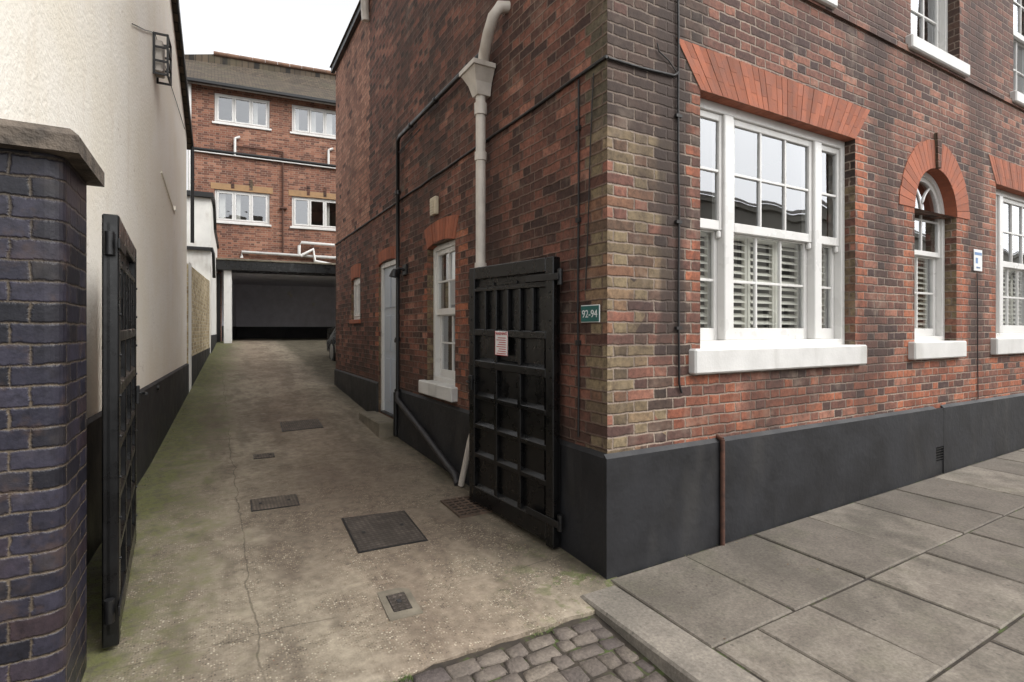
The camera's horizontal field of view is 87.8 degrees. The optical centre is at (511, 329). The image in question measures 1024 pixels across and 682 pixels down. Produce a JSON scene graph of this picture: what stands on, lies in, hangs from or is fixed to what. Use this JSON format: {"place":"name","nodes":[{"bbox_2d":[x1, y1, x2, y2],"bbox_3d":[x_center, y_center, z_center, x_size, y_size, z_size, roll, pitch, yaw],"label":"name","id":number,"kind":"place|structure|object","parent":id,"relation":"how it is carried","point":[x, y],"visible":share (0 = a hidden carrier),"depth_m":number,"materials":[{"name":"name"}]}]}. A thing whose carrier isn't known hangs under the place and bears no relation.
{"place":"outdoors","nodes":[
{"label":"outdoors","id":0,"kind":"place"},
{"bbox_2d":[190,338,335,390],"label":"yard","id":1,"kind":"structure","parent":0,"point":[235,364],"depth_m":12.53,"materials":[{"name":"concrete"}]},
{"bbox_2d":[327,326,335,360],"bbox_3d":[-3.268,0.187,13.103,1.792,1.420,4.230,0,0,-29],"label":"parked car","id":2,"kind":"object","parent":1,"relation":"on","point":[331,341],"visible":0.1,"depth_m":13.93,"materials":[{"name":"paint"}]},
{"bbox_2d":[179,0,358,70],"label":"sky","id":3,"kind":"structure","parent":0,"point":[308,33],"materials":[{"name":"white"}]},
{"bbox_2d":[81,384,617,681],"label":"alley","id":4,"kind":"structure","parent":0,"point":[221,603],"depth_m":3.34,"materials":[{"name":"concrete"}]},
{"bbox_2d":[0,118,104,681],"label":"gate pier","id":5,"kind":"structure","parent":4,"relation":"on","point":[48,174],"depth_m":1.96,"materials":[{"name":"blue brick"}]},
{"bbox_2d":[102,214,147,648],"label":"black timber gate","id":6,"kind":"structure","parent":4,"relation":"on","point":[121,392],"depth_m":2.46,"materials":[{"name":"paint"}]},
{"bbox_2d":[253,452,274,458],"bbox_3d":[-2.740,1.406,5.880,0.220,0.041,0.190,0,0,-29],"label":"manhole cover","id":7,"kind":"object","parent":4,"relation":"on","point":[263,455],"visible":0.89,"depth_m":5.86,"materials":[{"name":"black metal"}]},
{"bbox_2d":[250,494,299,511],"bbox_3d":[-1.978,1.452,4.438,0.370,0.049,0.290,0,0,-29],"label":"manhole cover","id":8,"kind":"object","parent":4,"relation":"on","point":[268,503],"visible":0.86,"depth_m":4.41,"materials":[{"name":"black metal"}]},
{"bbox_2d":[280,419,323,431],"bbox_3d":[-2.875,1.306,7.239,0.520,0.082,0.550,0,0,-29],"label":"manhole cover","id":9,"kind":"object","parent":4,"relation":"on","point":[300,425],"visible":0.86,"depth_m":7.19,"materials":[{"name":"black metal"}]},
{"bbox_2d":[359,411,393,437],"bbox_3d":[-1.819,1.333,7.260,0.280,0.295,1.070,0,0,-29],"label":"door step","id":10,"kind":"object","parent":4,"relation":"on","point":[379,424],"depth_m":6.96,"materials":[{"name":"concrete"}]},
{"bbox_2d":[341,510,427,553],"bbox_3d":[-0.953,1.474,3.914,0.474,0.060,0.688,0,0,-27],"label":"manhole cover","id":11,"kind":"object","parent":4,"relation":"on","point":[371,532],"visible":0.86,"depth_m":3.85,"materials":[{"name":"black metal"}]},
{"bbox_2d":[377,588,422,621],"bbox_3d":[-0.621,1.512,2.930,0.176,0.046,0.323,0,0,-26],"label":"stopcock cover","id":12,"kind":"object","parent":4,"relation":"on","point":[399,603],"visible":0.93,"depth_m":2.91,"materials":[{"name":"concrete"}]},
{"bbox_2d":[440,495,491,518],"bbox_3d":[-0.380,1.455,4.364,0.280,0.043,0.410,0,0,-29],"label":"drain grate","id":13,"kind":"object","parent":4,"relation":"on","point":[462,507],"visible":0.81,"depth_m":4.33,"materials":[{"name":"metal"}]},
{"bbox_2d":[466,256,562,548],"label":"black timber gate","id":14,"kind":"structure","parent":4,"relation":"on","point":[513,381],"depth_m":3.90,"materials":[{"name":"paint"}]},
{"bbox_2d":[399,614,673,681],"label":"granite setts","id":15,"kind":"structure","parent":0,"point":[592,630],"depth_m":2.46,"materials":[{"name":"grey stone"}]},
{"bbox_2d":[87,408,1004,681],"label":"weeds","id":16,"kind":"object","parent":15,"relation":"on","point":[549,630],"visible":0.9,"depth_m":2.71,"materials":[{"name":"green plant"}]},
{"bbox_2d":[88,406,995,638],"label":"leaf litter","id":17,"kind":"object","parent":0,"point":[436,519],"visible":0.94,"depth_m":3.69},
{"bbox_2d":[610,448,1023,681],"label":"pavement","id":18,"kind":"structure","parent":0,"point":[887,634],"depth_m":3.07,"materials":[{"name":"grey concrete"}]},
{"label":"ground","id":19,"kind":"structure","parent":0,"visible":0},
{"bbox_2d":[336,0,606,453],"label":"side wall","id":20,"kind":"structure","parent":19,"relation":"on","point":[402,63],"depth_m":5.02,"materials":[{"name":"brick"}]},
{"bbox_2d":[329,0,360,73],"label":"roof","id":21,"kind":"structure","parent":20,"relation":"attached to","point":[348,34],"depth_m":9.19,"materials":[{"name":"black metal"}]},
{"bbox_2d":[354,278,359,319],"bbox_3d":[-1.493,-0.460,9.517,2.512,1.000,0.816,0,0,-29],"label":"side casement window","id":22,"kind":"structure","parent":20,"relation":"attached to","point":[357,298],"depth_m":8.96,"materials":[{"name":"white paint"}]},
{"bbox_2d":[361,0,369,22],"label":"drainpipe","id":23,"kind":"object","parent":20,"relation":"attached to","point":[365,11],"visible":1,"depth_m":8.04,"materials":[{"name":"white paint"}]},
{"bbox_2d":[380,259,395,417],"bbox_3d":[-1.646,0.115,7.329,0.150,2.110,0.836,0,0,-29],"label":"side door","id":24,"kind":"structure","parent":20,"relation":"attached to","point":[388,335],"depth_m":7.42,"materials":[{"name":"white paint"}]},
{"bbox_2d":[389,264,407,277],"bbox_3d":[-1.400,-0.715,6.515,0.217,0.170,0.140,0,0,-29],"label":"wall light","id":25,"kind":"object","parent":20,"relation":"attached to","point":[394,272],"visible":1,"depth_m":6.50,"materials":[{"name":"black metal"}]},
{"bbox_2d":[349,319,457,401],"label":"side sill","id":26,"kind":"structure","parent":20,"relation":"attached to","point":[442,390],"depth_m":5.50,"materials":[{"name":"white paint"}]},
{"bbox_2d":[350,215,458,280],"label":"side brick arches","id":27,"kind":"structure","parent":20,"relation":"attached to","point":[441,229],"depth_m":5.78,"materials":[{"name":"brick"}]},
{"bbox_2d":[430,196,438,215],"bbox_3d":[-0.832,-1.315,5.676,0.054,0.190,0.150,0,0,-29],"label":"wall vent","id":28,"kind":"object","parent":20,"relation":"attached to","point":[434,205],"depth_m":5.63,"materials":[{"name":"beige plastic"}]},
{"bbox_2d":[393,52,478,485],"bbox_3d":[-0.882,-0.487,5.651,0.137,3.897,2.654,0,0,-29],"label":"black waste pipe","id":29,"kind":"object","parent":20,"relation":"attached to","point":[441,456],"visible":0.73,"depth_m":6.66,"materials":[{"name":"metal"}]},
{"bbox_2d":[433,240,454,384],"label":"side sash window","id":30,"kind":"structure","parent":20,"relation":"attached to","point":[444,313],"depth_m":5.93,"materials":[{"name":"white paint"}]},
{"bbox_2d":[334,369,605,576],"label":"side plinth","id":31,"kind":"structure","parent":20,"relation":"attached to","point":[445,426],"depth_m":3.61,"materials":[{"name":"black paint"}]},
{"bbox_2d":[458,0,510,486],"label":"white downpipe","id":32,"kind":"object","parent":20,"relation":"attached to","point":[476,75],"visible":0.77,"depth_m":4.53,"materials":[{"name":"paint"}]},
{"bbox_2d":[581,304,599,322],"bbox_3d":[0.493,-0.100,3.358,0.011,0.110,0.190,0,0,-29],"label":"house number sign","id":33,"kind":"object","parent":20,"relation":"attached to","point":[590,313],"visible":1,"depth_m":3.35,"materials":[{"name":"green metal"}]},
{"bbox_2d":[335,0,978,436],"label":"wall cables","id":34,"kind":"object","parent":20,"relation":"attached to","point":[577,218],"depth_m":3.50,"materials":[{"name":"black plastic"}]},
{"bbox_2d":[580,585,761,681],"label":"kerb","id":35,"kind":"structure","parent":19,"relation":"on","point":[672,651],"depth_m":2.57,"materials":[{"name":"stone"}]},
{"bbox_2d":[604,393,1023,579],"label":"front plinth","id":36,"kind":"structure","parent":19,"relation":"on","point":[661,504],"depth_m":4.00,"materials":[{"name":"black paint"}]},
{"bbox_2d":[716,434,724,545],"bbox_3d":[1.444,1.123,3.696,0.032,0.795,0.076,0,0,-29],"label":"rusty conduit","id":37,"kind":"object","parent":36,"relation":"attached to","point":[722,488],"visible":0.8,"depth_m":3.66,"materials":[{"name":"brown metal"}]},
{"bbox_2d":[607,0,1023,453],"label":"front wall","id":38,"kind":"structure","parent":19,"relation":"on","point":[909,102],"depth_m":4.34,"materials":[{"name":"brick"}]},
{"bbox_2d":[700,98,844,347],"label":"tripartite sash window","id":39,"kind":"structure","parent":38,"relation":"attached to","point":[772,232],"depth_m":4.44,"materials":[{"name":"white paint"}]},
{"bbox_2d":[680,39,1023,219],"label":"front brick arches","id":40,"kind":"structure","parent":38,"relation":"attached to","point":[730,82],"depth_m":4.25,"materials":[{"name":"brick"}]},
{"bbox_2d":[689,0,1023,374],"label":"front sills","id":41,"kind":"structure","parent":38,"relation":"attached to","point":[722,360],"depth_m":4.31,"materials":[{"name":"white paint"}]},
{"bbox_2d":[803,0,1023,111],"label":"string course","id":42,"kind":"object","parent":38,"relation":"attached to","point":[841,14],"depth_m":4.88,"materials":[{"name":"brick"}]},
{"bbox_2d":[911,0,947,52],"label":"sash window","id":43,"kind":"structure","parent":38,"relation":"attached to","point":[929,21],"depth_m":5.65,"materials":[{"name":"white paint"}]},
{"bbox_2d":[915,172,944,340],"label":"arched sash window","id":44,"kind":"structure","parent":38,"relation":"attached to","point":[929,280],"depth_m":5.58,"materials":[{"name":"white paint"}]},
{"bbox_2d":[973,249,981,270],"bbox_3d":[5.016,-0.745,5.729,0.200,0.230,0.009,0,0,-29],"label":"parking notice","id":45,"kind":"object","parent":38,"relation":"attached to","point":[977,260],"visible":1,"depth_m":5.72,"materials":[{"name":"white plastic"}]},
{"bbox_2d":[996,189,1023,337],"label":"tripartite sash window","id":46,"kind":"structure","parent":38,"relation":"attached to","point":[1009,265],"depth_m":6.50,"materials":[{"name":"white paint"}]},
{"bbox_2d":[1013,0,1023,93],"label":"sash window","id":47,"kind":"structure","parent":38,"relation":"attached to","point":[1018,45],"depth_m":6.67,"materials":[{"name":"white paint"}]},
{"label":"rear ground","id":48,"kind":"structure","parent":0,"visible":0},
{"bbox_2d":[0,0,186,417],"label":"walls","id":49,"kind":"structure","parent":48,"relation":"on","point":[83,69],"depth_m":4.30,"materials":[{"name":"white paint"}]},
{"bbox_2d":[87,363,188,564],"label":"plinth","id":50,"kind":"structure","parent":49,"relation":"attached to","point":[157,411],"depth_m":5.08,"materials":[{"name":"black paint"}]},
{"bbox_2d":[153,31,171,85],"bbox_3d":[-3.877,-2.995,5.902,0.150,0.450,0.280,0,0,-26],"label":"caged wall light","id":51,"kind":"object","parent":49,"relation":"attached to","point":[159,58],"visible":1,"depth_m":5.81,"materials":[{"name":"black metal"}]},
{"bbox_2d":[132,23,193,242],"bbox_3d":[-4.463,-2.380,6.946,0.083,1.761,5.030,0,0,-25],"label":"drainpipe","id":52,"kind":"object","parent":49,"relation":"attached to","point":[191,194],"visible":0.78,"depth_m":9.17,"materials":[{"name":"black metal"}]},
{"bbox_2d":[157,172,175,389],"bbox_3d":[-3.954,-0.493,5.954,0.049,2.747,3.402,0,0,-27],"label":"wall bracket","id":53,"kind":"object","parent":49,"relation":"attached to","point":[174,210],"depth_m":6.73,"materials":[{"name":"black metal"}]},
{"bbox_2d":[171,0,193,149],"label":"roof","id":54,"kind":"structure","parent":49,"relation":"on","point":[180,54],"depth_m":8.03,"materials":[{"name":"brown tile"}]},
{"bbox_2d":[187,264,209,362],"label":"garden wall","id":55,"kind":"structure","parent":48,"relation":"on","point":[200,312],"depth_m":11.20,"materials":[{"name":"yellow brick"}]},
{"bbox_2d":[188,262,209,391],"bbox_3d":[-6.778,0.070,11.624,0.012,2.460,5.730,0,0,-26],"label":"garden wall render","id":56,"kind":"object","parent":55,"relation":"attached to","point":[196,362],"visible":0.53,"depth_m":9.44,"materials":[{"name":"paint"}]},
{"bbox_2d":[187,190,218,352],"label":"white outbuilding","id":57,"kind":"structure","parent":48,"relation":"on","point":[202,253],"depth_m":14.15,"materials":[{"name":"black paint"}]},
{"bbox_2d":[185,51,335,342],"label":"brick apartment block","id":58,"kind":"structure","parent":48,"relation":"on","point":[264,135],"depth_m":18.18,"materials":[{"name":"red brick"}]},
{"bbox_2d":[212,93,271,130],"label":"casement window","id":59,"kind":"structure","parent":58,"relation":"in","point":[230,110],"depth_m":17.91,"materials":[{"name":"white paint"}]},
{"bbox_2d":[215,189,271,226],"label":"casement window","id":60,"kind":"structure","parent":58,"relation":"in","point":[232,207],"depth_m":17.75,"materials":[{"name":"white paint"}]},
{"bbox_2d":[290,105,335,139],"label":"casement window","id":61,"kind":"structure","parent":58,"relation":"in","point":[306,121],"depth_m":18.63,"materials":[{"name":"white paint"}]},
{"bbox_2d":[290,196,335,230],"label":"casement window","id":62,"kind":"structure","parent":58,"relation":"in","point":[307,213],"depth_m":19.22,"materials":[{"name":"white paint"}]}
]}

